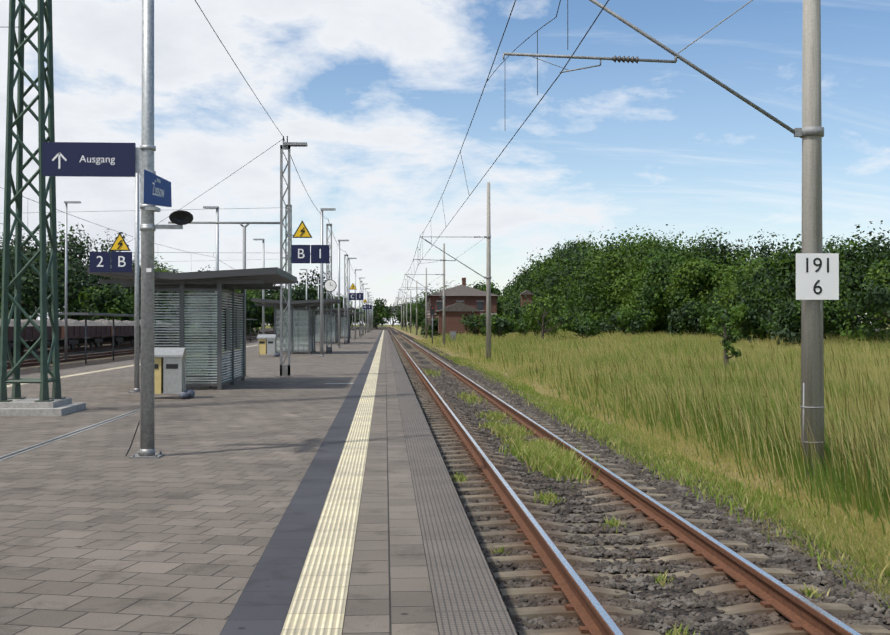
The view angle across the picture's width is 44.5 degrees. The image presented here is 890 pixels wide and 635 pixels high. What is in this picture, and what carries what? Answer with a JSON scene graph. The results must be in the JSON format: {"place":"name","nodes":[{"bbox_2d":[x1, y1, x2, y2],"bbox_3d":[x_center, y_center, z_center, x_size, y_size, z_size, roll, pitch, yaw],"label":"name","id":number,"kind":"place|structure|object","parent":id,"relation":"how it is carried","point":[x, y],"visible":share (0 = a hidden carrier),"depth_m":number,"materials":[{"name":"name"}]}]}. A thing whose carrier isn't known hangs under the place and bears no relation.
{"place":"outdoors","nodes":[
{"label":"outdoors","id":0,"kind":"place"},
{"bbox_2d":[0,0,608,314],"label":"overhead wires","id":1,"kind":"object","parent":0,"point":[449,177],"visible":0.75,"depth_m":27.42,"materials":[{"name":"grey metal"}]},
{"bbox_2d":[0,0,889,324],"label":"sky","id":2,"kind":"structure","parent":0,"point":[383,96],"materials":[{"name":"blue"}]},
{"bbox_2d":[188,325,889,634],"bbox_3d":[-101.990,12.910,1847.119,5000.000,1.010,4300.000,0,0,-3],"label":"ground","id":3,"kind":"structure","parent":0,"point":[412,333],"depth_m":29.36,"materials":[{"name":"green plant"}]},
{"bbox_2d":[0,236,48,304],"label":"tree","id":4,"kind":"object","parent":3,"relation":"on","point":[23,248],"visible":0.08,"depth_m":132.59,"materials":[{"name":"green plant"}]},
{"bbox_2d":[0,234,48,319],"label":"tree","id":5,"kind":"object","parent":3,"relation":"on","point":[12,264],"visible":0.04,"depth_m":110.30,"materials":[{"name":"green plant"}]},
{"bbox_2d":[0,243,81,340],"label":"tree","id":6,"kind":"object","parent":3,"relation":"on","point":[31,290],"visible":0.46,"depth_m":96.78,"materials":[{"name":"green plant"}]},
{"bbox_2d":[64,201,80,358],"bbox_3d":[-21.577,-2.033,62.898,0.900,9.383,0.300,0,0,-3],"label":"lamp post","id":7,"kind":"object","parent":3,"relation":"on","point":[66,331],"visible":0.78,"depth_m":62.82,"materials":[{"name":"black metal"}]},
{"bbox_2d":[14,222,134,320],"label":"tree","id":8,"kind":"object","parent":3,"relation":"on","point":[71,252],"visible":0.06,"depth_m":144.69,"materials":[{"name":"green plant"}]},
{"bbox_2d":[30,247,123,338],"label":"tree","id":9,"kind":"object","parent":3,"relation":"on","point":[80,277],"visible":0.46,"depth_m":123.42,"materials":[{"name":"green plant"}]},
{"bbox_2d":[78,284,140,337],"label":"tree","id":10,"kind":"object","parent":3,"relation":"on","point":[112,300],"visible":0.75,"depth_m":118.22,"materials":[{"name":"green plant"}]},
{"bbox_2d":[98,268,168,319],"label":"tree","id":11,"kind":"object","parent":3,"relation":"on","point":[132,290],"visible":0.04,"depth_m":135.56,"materials":[{"name":"green plant"}]},
{"bbox_2d":[154,264,201,324],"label":"tree","id":12,"kind":"object","parent":3,"relation":"on","point":[162,270],"depth_m":157.64,"materials":[{"name":"green plant"}]},
{"bbox_2d":[208,289,259,329],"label":"tree","id":13,"kind":"object","parent":3,"relation":"on","point":[252,309],"visible":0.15,"depth_m":171.90,"materials":[{"name":"green plant"}]},
{"bbox_2d":[0,330,516,634],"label":"platform","id":14,"kind":"structure","parent":3,"relation":"on","point":[261,499],"depth_m":9.12,"materials":[{"name":"concrete"}]},
{"bbox_2d":[0,0,85,415],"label":"lattice tower","id":15,"kind":"structure","parent":14,"relation":"on","point":[43,404],"depth_m":19.20,"materials":[{"name":"metal"}]},
{"bbox_2d":[90,173,139,392],"bbox_3d":[-7.569,-1.004,25.108,1.230,5.472,0.340,0,0,-3],"label":"pole","id":16,"kind":"object","parent":14,"relation":"on","point":[109,262],"visible":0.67,"depth_m":25.06,"materials":[{"name":"black metal"}]},
{"bbox_2d":[42,0,192,458],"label":"sign pole","id":17,"kind":"object","parent":14,"relation":"on","point":[131,159],"visible":1,"depth_m":12.88,"materials":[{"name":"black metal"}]},
{"bbox_2d":[33,205,291,341],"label":"yard portal","id":18,"kind":"object","parent":14,"relation":"on","point":[286,245],"visible":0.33,"depth_m":81.18,"materials":[{"name":"grey metal"}]},
{"bbox_2d":[140,348,194,398],"bbox_3d":[-5.866,1.180,23.072,1.094,1.080,0.650,0,0,-3],"label":"waste bin","id":19,"kind":"object","parent":14,"relation":"on","point":[170,369],"visible":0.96,"depth_m":22.93,"materials":[{"name":"silver metal"}]},
{"bbox_2d":[0,383,352,460],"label":"platform marks","id":20,"kind":"object","parent":14,"relation":"on","point":[15,453],"visible":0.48,"depth_m":15.36,"materials":[{"name":"white paint"}]},
{"bbox_2d":[87,267,296,389],"bbox_3d":[-6.291,0.291,28.259,4.394,2.920,5.694,0,0,-3],"label":"shelter","id":21,"kind":"object","parent":14,"relation":"on","point":[228,366],"visible":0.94,"depth_m":26.14,"materials":[{"name":"grey paint"}]},
{"bbox_2d":[203,206,218,354],"bbox_3d":[-11.074,-1.694,51.656,0.830,7.172,0.340,0,0,-3],"label":"lamp","id":22,"kind":"object","parent":14,"relation":"on","point":[217,232],"visible":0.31,"depth_m":51.62,"materials":[{"name":"black metal"}]},
{"bbox_2d":[168,136,329,376],"bbox_3d":[-5.913,-1.861,32.857,4.845,7.280,0.380,0,0,-3],"label":"lattice mast","id":23,"kind":"object","parent":14,"relation":"on","point":[302,231],"visible":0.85,"depth_m":32.85,"materials":[{"name":"black metal"}]},
{"bbox_2d":[253,239,264,333],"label":"lamp","id":24,"kind":"object","parent":14,"relation":"on","point":[263,307],"visible":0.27,"depth_m":71.19,"materials":[{"name":"black metal"}]},
{"bbox_2d":[257,334,279,356],"bbox_3d":[-8.541,1.358,52.698,1.094,1.080,0.650,0,0,-3],"label":"waste bin","id":25,"kind":"object","parent":14,"relation":"on","point":[266,343],"visible":1,"depth_m":52.54,"materials":[{"name":"silver metal"}]},
{"bbox_2d":[251,298,340,353],"bbox_3d":[-7.994,0.477,59.174,4.394,2.920,5.500,0,0,-3],"label":"shelter","id":26,"kind":"object","parent":14,"relation":"on","point":[309,328],"visible":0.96,"depth_m":57.13,"materials":[{"name":"grey paint"}]},
{"bbox_2d":[299,307,354,343],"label":"shelter","id":27,"kind":"object","parent":14,"relation":"on","point":[334,316],"visible":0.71,"depth_m":87.58,"materials":[{"name":"grey paint"}]},
{"bbox_2d":[318,208,336,356],"bbox_3d":[-5.680,-1.690,52.499,0.880,7.172,0.340,0,0,-3],"label":"lamp","id":28,"kind":"object","parent":14,"relation":"on","point":[330,285],"visible":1,"depth_m":52.42,"materials":[{"name":"black metal"}]},
{"bbox_2d":[326,224,331,352],"bbox_3d":[-6.264,-1.566,58.731,0.550,7.000,0.380,0,0,-3],"label":"lattice mast","id":29,"kind":"object","parent":14,"relation":"on","point":[328,349],"visible":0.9,"depth_m":58.67,"materials":[{"name":"black metal"}]},
{"bbox_2d":[338,240,348,347],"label":"lamp","id":30,"kind":"object","parent":14,"relation":"on","point":[339,291],"visible":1,"depth_m":71.99,"materials":[{"name":"black metal"}]},
{"bbox_2d":[332,312,362,337],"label":"shelter","id":31,"kind":"object","parent":14,"relation":"on","point":[342,321],"visible":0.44,"depth_m":119.54,"materials":[{"name":"grey paint"}]},
{"bbox_2d":[348,258,356,342],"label":"lamp","id":32,"kind":"object","parent":14,"relation":"on","point":[348,299],"visible":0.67,"depth_m":91.56,"materials":[{"name":"black metal"}]},
{"bbox_2d":[344,254,363,343],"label":"lattice mast","id":33,"kind":"object","parent":14,"relation":"on","point":[357,296],"visible":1,"depth_m":84.63,"materials":[{"name":"black metal"}]},
{"bbox_2d":[246,290,276,334],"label":"tree","id":34,"kind":"object","parent":3,"relation":"on","point":[255,324],"visible":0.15,"depth_m":206.76,"materials":[{"name":"green plant"}]},
{"bbox_2d":[265,284,305,331],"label":"tree","id":35,"kind":"object","parent":3,"relation":"on","point":[274,293],"visible":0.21,"depth_m":235.75,"materials":[{"name":"green plant"}]},
{"bbox_2d":[284,286,324,331],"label":"tree","id":36,"kind":"object","parent":3,"relation":"on","point":[308,298],"visible":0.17,"depth_m":236.31,"materials":[{"name":"green plant"}]},
{"bbox_2d":[292,267,340,331],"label":"tree","id":37,"kind":"object","parent":3,"relation":"on","point":[312,288],"visible":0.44,"depth_m":239.97,"materials":[{"name":"green plant"}]},
{"bbox_2d":[361,298,390,328],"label":"tree","id":38,"kind":"object","parent":3,"relation":"on","point":[381,308],"visible":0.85,"depth_m":474.35,"materials":[{"name":"green plant"}]},
{"bbox_2d":[389,299,408,327],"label":"tree","id":39,"kind":"object","parent":3,"relation":"on","point":[398,309],"visible":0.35,"depth_m":624.62,"materials":[{"name":"green plant"}]},
{"bbox_2d":[397,268,426,338],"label":"overhead line mast","id":40,"kind":"object","parent":3,"relation":"on","point":[425,289],"visible":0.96,"depth_m":162.32,"materials":[{"name":"metal"}]},
{"bbox_2d":[404,307,424,328],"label":"tree","id":41,"kind":"object","parent":3,"relation":"on","point":[414,318],"visible":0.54,"depth_m":412.70,"materials":[{"name":"green plant"}]},
{"bbox_2d":[403,243,445,343],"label":"overhead line mast","id":42,"kind":"object","parent":3,"relation":"on","point":[443,334],"visible":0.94,"depth_m":113.39,"materials":[{"name":"metal"}]},
{"bbox_2d":[401,284,451,334],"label":"garden tree","id":43,"kind":"object","parent":3,"relation":"on","point":[420,304],"visible":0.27,"depth_m":200.21,"materials":[{"name":"green plant"}]},
{"bbox_2d":[427,315,441,336],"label":"bush","id":44,"kind":"object","parent":3,"relation":"on","point":[435,325],"visible":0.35,"depth_m":160.05,"materials":[{"name":"green plant"}]},
{"bbox_2d":[430,306,455,343],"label":"railway signal","id":45,"kind":"object","parent":3,"relation":"on","point":[432,312],"visible":0.94,"depth_m":110.01,"materials":[{"name":"black metal"}]},
{"bbox_2d":[7,327,889,634],"bbox_3d":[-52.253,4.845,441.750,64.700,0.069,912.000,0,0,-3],"label":"ballast","id":46,"kind":"structure","parent":3,"relation":"on","point":[423,361],"depth_m":13.68,"materials":[{"name":"grey gravel"}]},
{"bbox_2d":[7,330,303,358],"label":"track","id":47,"kind":"structure","parent":46,"relation":"on","point":[89,349],"depth_m":91.12,"materials":[{"name":"brown metal"}]},
{"bbox_2d":[0,319,61,354],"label":"ballast wagon","id":48,"kind":"object","parent":47,"relation":"on","point":[29,332],"visible":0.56,"depth_m":71.90,"materials":[{"name":"black metal"}]},
{"bbox_2d":[47,319,111,349],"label":"ballast wagon","id":49,"kind":"object","parent":47,"relation":"on","point":[76,331],"visible":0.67,"depth_m":85.24,"materials":[{"name":"black"}]},
{"bbox_2d":[94,319,140,345],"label":"ballast wagon","id":50,"kind":"object","parent":47,"relation":"on","point":[123,330],"visible":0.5,"depth_m":96.72,"materials":[{"name":"black"}]},
{"bbox_2d":[133,320,175,341],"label":"ballast wagon","id":51,"kind":"object","parent":47,"relation":"on","point":[162,330],"depth_m":116.07,"materials":[{"name":"black"}]},
{"bbox_2d":[58,313,256,363],"bbox_3d":[-21.422,1.355,93.934,1.600,2.780,75.000,0,0,-3],"label":"yard canopy","id":52,"kind":"object","parent":46,"relation":"on","point":[105,314],"visible":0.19,"depth_m":61.77,"materials":[{"name":"metal"}]},
{"bbox_2d":[7,330,330,370],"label":"track","id":53,"kind":"structure","parent":46,"relation":"on","point":[29,364],"depth_m":66.30,"materials":[{"name":"brown metal"}]},
{"bbox_2d":[24,328,315,350],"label":"track","id":54,"kind":"structure","parent":46,"relation":"on","point":[83,345],"depth_m":114.71,"materials":[{"name":"brown metal"}]},
{"bbox_2d":[387,327,889,634],"bbox_3d":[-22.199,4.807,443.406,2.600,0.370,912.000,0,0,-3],"label":"track","id":55,"kind":"structure","parent":46,"relation":"on","point":[804,615],"depth_m":10.14,"materials":[{"name":"brown metal"}]},
{"bbox_2d":[403,366,889,634],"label":"ballast stones","id":56,"kind":"object","parent":46,"relation":"on","point":[863,602],"visible":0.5,"depth_m":10.68,"materials":[{"name":"grey gravel"}]},
{"bbox_2d":[413,182,490,359],"bbox_3d":[0.443,-2.601,64.465,4.641,10.861,0.340,0,0,-3],"label":"overhead line mast","id":57,"kind":"object","parent":3,"relation":"on","point":[488,297],"visible":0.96,"depth_m":64.47,"materials":[{"name":"metal"}]},
{"bbox_2d":[427,278,498,333],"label":"station building","id":58,"kind":"structure","parent":3,"relation":"on","point":[460,300],"depth_m":163.20,"materials":[{"name":"red brick"}]},
{"bbox_2d":[459,311,495,335],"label":"scrub","id":59,"kind":"object","parent":3,"relation":"on","point":[472,323],"visible":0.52,"depth_m":139.49,"materials":[{"name":"green plant"}]},
{"bbox_2d":[479,314,518,338],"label":"scrub","id":60,"kind":"object","parent":3,"relation":"on","point":[503,323],"visible":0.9,"depth_m":110.65,"materials":[{"name":"green plant"}]},
{"bbox_2d":[493,293,515,316],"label":"garden tree","id":61,"kind":"object","parent":3,"relation":"on","point":[502,302],"visible":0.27,"depth_m":169.16,"materials":[{"name":"green plant"}]},
{"bbox_2d":[498,298,545,335],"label":"scrub","id":62,"kind":"object","parent":3,"relation":"on","point":[515,310],"visible":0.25,"depth_m":124.42,"materials":[{"name":"green plant"}]},
{"bbox_2d":[507,267,540,331],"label":"tree","id":63,"kind":"object","parent":3,"relation":"on","point":[516,289],"visible":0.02,"depth_m":267.72,"materials":[{"name":"green plant"}]},
{"bbox_2d":[519,290,533,331],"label":"brick tower","id":64,"kind":"structure","parent":3,"relation":"on","point":[528,294],"depth_m":156.11,"materials":[{"name":"brick"}]},
{"bbox_2d":[520,264,542,297],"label":"tree","id":65,"kind":"object","parent":3,"relation":"on","point":[527,285],"visible":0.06,"depth_m":237.86,"materials":[{"name":"green plant"}]},
{"bbox_2d":[513,253,551,299],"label":"tree","id":66,"kind":"object","parent":3,"relation":"on","point":[520,292],"depth_m":258.72,"materials":[{"name":"green plant"}]},
{"bbox_2d":[519,253,545,296],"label":"tree","id":67,"kind":"object","parent":3,"relation":"on","point":[525,276],"depth_m":248.47,"materials":[{"name":"green plant"}]},
{"bbox_2d":[518,310,556,334],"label":"scrub","id":68,"kind":"object","parent":3,"relation":"on","point":[524,323],"visible":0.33,"depth_m":117.26,"materials":[{"name":"green plant"}]},
{"bbox_2d":[513,290,579,338],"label":"scrub","id":69,"kind":"object","parent":3,"relation":"on","point":[540,317],"visible":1,"depth_m":99.26,"materials":[{"name":"green plant"}]},
{"bbox_2d":[519,241,575,304],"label":"tree","id":70,"kind":"object","parent":3,"relation":"on","point":[539,288],"visible":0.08,"depth_m":216.81,"materials":[{"name":"green plant"}]},
{"bbox_2d":[528,244,567,298],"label":"tree","id":71,"kind":"object","parent":3,"relation":"on","point":[548,261],"depth_m":227.84,"materials":[{"name":"green plant"}]},
{"bbox_2d":[534,240,572,317],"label":"tree","id":72,"kind":"object","parent":3,"relation":"on","point":[551,263],"visible":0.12,"depth_m":206.59,"materials":[{"name":"green plant"}]},
{"bbox_2d":[536,239,606,313],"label":"tree","id":73,"kind":"object","parent":3,"relation":"on","point":[553,283],"visible":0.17,"depth_m":197.82,"materials":[{"name":"green plant"}]},
{"bbox_2d":[553,234,605,311],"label":"tree","id":74,"kind":"object","parent":3,"relation":"on","point":[581,242],"visible":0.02,"depth_m":188.27,"materials":[{"name":"green plant"}]},
{"bbox_2d":[567,317,601,339],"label":"scrub","id":75,"kind":"object","parent":3,"relation":"on","point":[586,328],"visible":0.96,"depth_m":96.74,"materials":[{"name":"green plant"}]},
{"bbox_2d":[551,240,619,315],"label":"tree","id":76,"kind":"object","parent":3,"relation":"on","point":[571,274],"visible":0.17,"depth_m":170.24,"materials":[{"name":"green plant"}]},
{"bbox_2d":[551,236,626,313],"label":"tree","id":77,"kind":"object","parent":3,"relation":"on","point":[567,255],"visible":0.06,"depth_m":179.92,"materials":[{"name":"green plant"}]},
{"bbox_2d":[574,312,608,332],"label":"bush","id":78,"kind":"object","parent":3,"relation":"on","point":[586,315],"visible":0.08,"depth_m":140.21,"materials":[{"name":"green plant"}]},
{"bbox_2d":[569,241,629,329],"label":"tree","id":79,"kind":"object","parent":3,"relation":"on","point":[593,269],"depth_m":152.23,"materials":[{"name":"green plant"}]},
{"bbox_2d":[567,233,665,327],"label":"tree","id":80,"kind":"object","parent":3,"relation":"on","point":[588,274],"visible":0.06,"depth_m":143.12,"materials":[{"name":"green plant"}]},
{"bbox_2d":[598,301,635,333],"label":"bush","id":81,"kind":"object","parent":3,"relation":"on","point":[608,329],"visible":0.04,"depth_m":118.77,"materials":[{"name":"green plant"}]},
{"bbox_2d":[570,224,694,332],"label":"tree","id":82,"kind":"object","parent":3,"relation":"on","point":[612,261],"visible":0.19,"depth_m":135.70,"materials":[{"name":"green plant"}]},
{"bbox_2d":[613,306,659,335],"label":"bush","id":83,"kind":"object","parent":3,"relation":"on","point":[642,321],"visible":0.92,"depth_m":105.59,"materials":[{"name":"green plant"}]},
{"bbox_2d":[625,310,667,335],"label":"bush","id":84,"kind":"object","parent":3,"relation":"on","point":[653,329],"visible":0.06,"depth_m":113.23,"materials":[{"name":"green plant"}]},
{"bbox_2d":[620,239,685,323],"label":"tree","id":85,"kind":"object","parent":3,"relation":"on","point":[630,257],"visible":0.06,"depth_m":126.61,"materials":[{"name":"green plant"}]},
{"bbox_2d":[607,232,733,317],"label":"tree","id":86,"kind":"object","parent":3,"relation":"on","point":[673,257],"visible":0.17,"depth_m":119.18,"materials":[{"name":"green plant"}]},
{"bbox_2d":[503,0,838,476],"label":"overhead line mast","id":87,"kind":"object","parent":3,"relation":"on","point":[810,132],"visible":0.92,"depth_m":15.53,"materials":[{"name":"concrete"}]},
{"bbox_2d":[806,258,828,271],"bbox_3d":[5.297,-0.745,15.446,0.329,0.210,0.002,0,0,-3],"label":"number","id":88,"kind":"object","parent":87,"relation":"attached to","point":[815,264],"visible":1,"depth_m":15.45,"materials":[{"name":"black paint"}]},
{"bbox_2d":[627,251,726,332],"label":"tree","id":89,"kind":"object","parent":3,"relation":"on","point":[658,280],"visible":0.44,"depth_m":111.07,"materials":[{"name":"green plant"}]},
{"bbox_2d":[666,309,707,336],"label":"bush","id":90,"kind":"object","parent":3,"relation":"on","point":[678,325],"visible":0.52,"depth_m":93.41,"materials":[{"name":"green plant"}]},
{"bbox_2d":[665,256,733,332],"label":"tree","id":91,"kind":"object","parent":3,"relation":"on","point":[688,287],"visible":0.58,"depth_m":102.73,"materials":[{"name":"green plant"}]},
{"bbox_2d":[678,300,729,336],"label":"bush","id":92,"kind":"object","parent":3,"relation":"on","point":[691,312],"visible":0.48,"depth_m":91.90,"materials":[{"name":"green plant"}]},
{"bbox_2d":[679,234,750,263],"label":"tree","id":93,"kind":"object","parent":3,"relation":"on","point":[708,247],"depth_m":136.47,"materials":[{"name":"green plant"}]},
{"bbox_2d":[706,276,733,307],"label":"tree","id":94,"kind":"object","parent":3,"relation":"on","point":[716,290],"visible":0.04,"depth_m":99.78,"materials":[{"name":"green plant"}]},
{"bbox_2d":[711,314,740,369],"bbox_3d":[9.940,1.113,38.396,0.993,2.465,1.003,0,0,40],"label":"young tree","id":95,"kind":"object","parent":3,"relation":"on","point":[732,336],"visible":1,"depth_m":38.33,"materials":[{"name":"green plant"}]},
{"bbox_2d":[699,302,752,336],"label":"bush","id":96,"kind":"object","parent":3,"relation":"on","point":[710,313],"visible":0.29,"depth_m":83.56,"materials":[{"name":"green plant"}]},
{"bbox_2d":[693,228,787,270],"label":"tree","id":97,"kind":"object","parent":3,"relation":"on","point":[725,250],"visible":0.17,"depth_m":117.35,"materials":[{"name":"green plant"}]},
{"bbox_2d":[709,304,774,344],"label":"bush","id":98,"kind":"object","parent":3,"relation":"on","point":[744,317],"visible":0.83,"depth_m":69.22,"materials":[{"name":"green plant"}]},
{"bbox_2d":[701,249,784,334],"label":"tree","id":99,"kind":"object","parent":3,"relation":"on","point":[725,297],"visible":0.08,"depth_m":89.99,"materials":[{"name":"green plant"}]},
{"bbox_2d":[731,248,786,289],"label":"tree","id":100,"kind":"object","parent":3,"relation":"on","point":[757,260],"visible":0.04,"depth_m":102.56,"materials":[{"name":"green plant"}]},
{"bbox_2d":[729,251,791,330],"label":"tree","id":101,"kind":"object","parent":3,"relation":"on","point":[754,301],"visible":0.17,"depth_m":83.95,"materials":[{"name":"green plant"}]},
{"bbox_2d":[729,240,792,332],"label":"tree","id":102,"kind":"object","parent":3,"relation":"on","point":[781,249],"depth_m":112.59,"materials":[{"name":"green plant"}]},
{"bbox_2d":[765,287,854,347],"bbox_3d":[20.551,0.201,61.325,5.250,3.899,4.292,0,0,-3],"label":"bush","id":103,"kind":"object","parent":3,"relation":"on","point":[788,328],"visible":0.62,"depth_m":60.62,"materials":[{"name":"green plant"}]},
{"bbox_2d":[751,234,871,339],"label":"tree","id":104,"kind":"object","parent":3,"relation":"on","point":[788,263],"visible":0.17,"depth_m":69.85,"materials":[{"name":"green plant"}]},
{"bbox_2d":[758,235,865,337],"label":"tree","id":105,"kind":"object","parent":3,"relation":"on","point":[770,298],"visible":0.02,"depth_m":77.02,"materials":[{"name":"green plant"}]},
{"bbox_2d":[824,220,889,338],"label":"tree","id":106,"kind":"object","parent":3,"relation":"on","point":[851,277],"visible":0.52,"depth_m":63.22,"materials":[{"name":"green plant"}]},
{"bbox_2d":[837,277,889,345],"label":"bush","id":107,"kind":"object","parent":3,"relation":"on","point":[879,303],"visible":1,"depth_m":54.52,"materials":[{"name":"green plant"}]},
{"bbox_2d":[863,255,889,326],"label":"tree","id":108,"kind":"object","parent":3,"relation":"on","point":[883,272],"visible":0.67,"depth_m":56.76,"materials":[{"name":"green plant"}]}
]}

